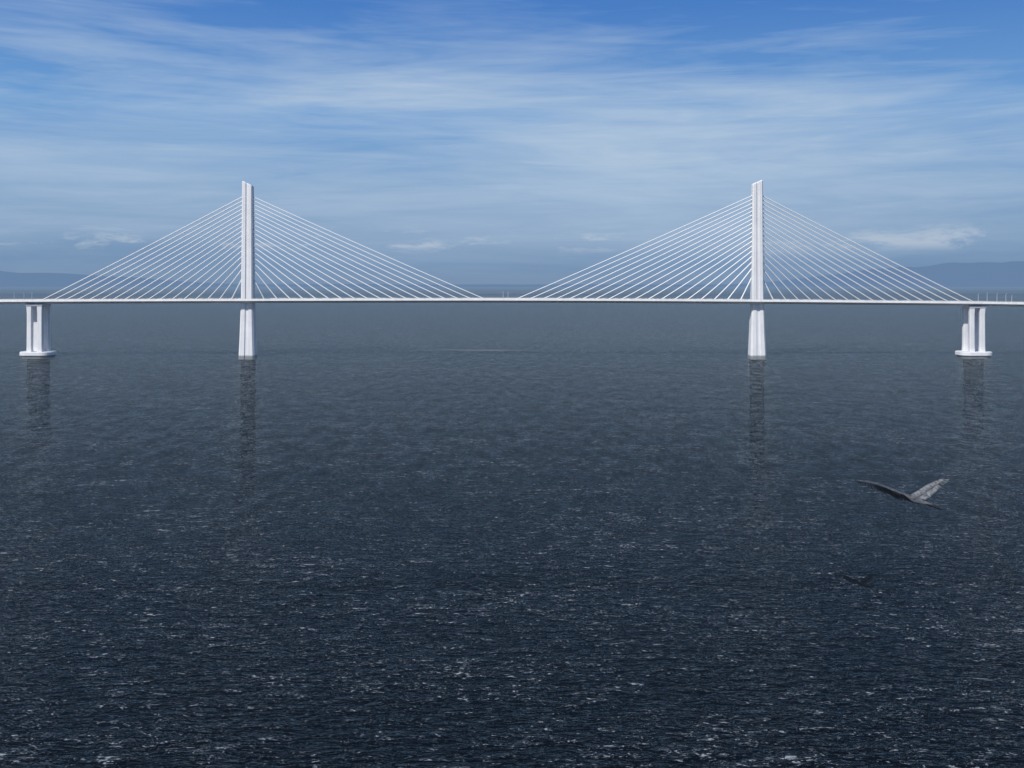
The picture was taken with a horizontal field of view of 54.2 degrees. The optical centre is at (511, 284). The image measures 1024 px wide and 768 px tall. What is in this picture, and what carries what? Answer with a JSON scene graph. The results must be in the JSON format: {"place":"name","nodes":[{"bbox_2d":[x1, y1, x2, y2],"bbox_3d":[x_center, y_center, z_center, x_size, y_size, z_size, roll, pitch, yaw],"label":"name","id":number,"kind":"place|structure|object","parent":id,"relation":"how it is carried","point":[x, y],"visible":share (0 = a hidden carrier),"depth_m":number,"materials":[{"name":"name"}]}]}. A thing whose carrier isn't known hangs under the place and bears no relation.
{"place":"outdoors","nodes":[
{"label":"outdoors","id":0,"kind":"place"},
{"bbox_2d":[0,287,1023,767],"bbox_3d":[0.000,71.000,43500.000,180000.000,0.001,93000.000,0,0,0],"label":"sea water","id":1,"kind":"structure","parent":0,"point":[970,291],"depth_m":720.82,"materials":[{"name":"blue liquid"}]},
{"bbox_2d":[26,358,50,418],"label":"anchor caisson","id":2,"kind":"object","parent":1,"relation":"in","point":[31,392],"visible":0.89,"depth_m":993.64,"materials":[{"name":"grey concrete"}]},
{"bbox_2d":[19,350,56,358],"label":"anchor pier pile cap","id":3,"kind":"object","parent":2,"relation":"on","point":[37,355],"visible":0.93,"depth_m":988.44,"materials":[{"name":"white concrete"}]},
{"bbox_2d":[26,306,49,351],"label":"anchor pier columns","id":4,"kind":"structure","parent":3,"relation":"on","point":[38,336],"depth_m":992.89,"materials":[{"name":"white concrete"}]},
{"bbox_2d":[25,304,50,305],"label":"anchor pier crosshead","id":5,"kind":"object","parent":4,"relation":"on","point":[37,304],"visible":0.91,"depth_m":990.00,"materials":[{"name":"white concrete"}]},
{"bbox_2d":[238,181,256,359],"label":"tower","id":6,"kind":"structure","parent":1,"relation":"in","point":[247,343],"depth_m":995.46,"materials":[{"name":"white concrete"}]},
{"bbox_2d":[240,359,255,453],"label":"tower west caisson","id":7,"kind":"object","parent":1,"relation":"in","point":[252,390],"visible":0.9,"depth_m":995.38,"materials":[{"name":"liquid"}]},
{"bbox_2d":[748,180,765,359],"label":"tower","id":8,"kind":"structure","parent":1,"relation":"in","point":[757,345],"depth_m":995.45,"materials":[{"name":"white concrete"}]},
{"bbox_2d":[47,196,968,299],"bbox_3d":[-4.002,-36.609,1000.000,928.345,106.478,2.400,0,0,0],"label":"stay cables","id":9,"kind":"object","parent":8,"relation":"attached to","point":[524,295],"visible":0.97,"depth_m":998.89,"materials":[{"name":"white metal"}]},
{"bbox_2d":[749,359,764,453],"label":"reflection","id":10,"kind":"object","parent":1,"relation":"in","point":[758,411],"visible":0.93,"depth_m":995.37,"materials":[{"name":"liquid"}]},
{"bbox_2d":[962,359,984,418],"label":"anchor caisson","id":11,"kind":"object","parent":1,"relation":"in","point":[978,374],"visible":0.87,"depth_m":993.69,"materials":[{"name":"grey concrete"}]},
{"bbox_2d":[955,350,991,358],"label":"anchor pier pile cap","id":12,"kind":"object","parent":11,"relation":"on","point":[971,355],"visible":0.92,"depth_m":988.34,"materials":[{"name":"white concrete"}]},
{"bbox_2d":[962,308,985,351],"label":"anchor pier columns","id":13,"kind":"structure","parent":12,"relation":"on","point":[973,332],"depth_m":992.99,"materials":[{"name":"white concrete"}]},
{"bbox_2d":[961,306,986,307],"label":"anchor pier crosshead","id":14,"kind":"object","parent":13,"relation":"on","point":[973,306],"visible":0.89,"depth_m":990.00,"materials":[{"name":"white concrete"}]},
{"bbox_2d":[0,299,1023,306],"bbox_3d":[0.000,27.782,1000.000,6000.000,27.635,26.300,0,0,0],"label":"deck box girder","id":15,"kind":"object","parent":14,"relation":"on","point":[507,301],"visible":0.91,"depth_m":988.47,"materials":[{"name":"concrete"}]},
{"bbox_2d":[44,195,973,301],"bbox_3d":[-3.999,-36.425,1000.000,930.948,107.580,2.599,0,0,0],"label":"cable anchors","id":16,"kind":"object","parent":15,"relation":"attached to","point":[519,297],"visible":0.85,"depth_m":998.84,"materials":[{"name":"grey metal"}]},
{"bbox_2d":[0,298,1023,302],"bbox_3d":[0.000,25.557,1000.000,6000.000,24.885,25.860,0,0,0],"label":"parapets","id":17,"kind":"object","parent":15,"relation":"on","point":[509,298],"visible":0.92,"depth_m":987.12,"materials":[{"name":"concrete"}]},
{"bbox_2d":[0,297,1020,301],"bbox_3d":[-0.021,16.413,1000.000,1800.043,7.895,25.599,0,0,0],"label":"handrails","id":18,"kind":"object","parent":17,"relation":"on","point":[540,297],"visible":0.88,"depth_m":1012.70,"materials":[{"name":"metal"}]},
{"bbox_2d":[0,261,1023,286],"bbox_3d":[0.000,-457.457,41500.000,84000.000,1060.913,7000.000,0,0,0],"label":"distant hills","id":19,"kind":"structure","parent":0,"point":[993,274],"depth_m":39035.91,"materials":[{"name":"blue"}]},
{"bbox_2d":[0,0,1023,284],"label":"sky","id":20,"kind":"structure","parent":0,"point":[521,142],"materials":[{"name":"blue"}]},
{"bbox_2d":[836,574,876,589],"bbox_3d":[15.477,13.251,44.853,1.558,0.535,1.320,0,0,41],"label":"flying heron","id":21,"kind":"object","parent":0,"point":[866,580],"visible":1,"depth_m":45.00},
{"bbox_2d":[857,478,947,509],"bbox_3d":[7.802,4.109,19.857,1.520,0.522,1.287,0,0,41],"label":"flying heron","id":22,"kind":"object","parent":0,"point":[919,495],"visible":1,"depth_m":20.00}
]}

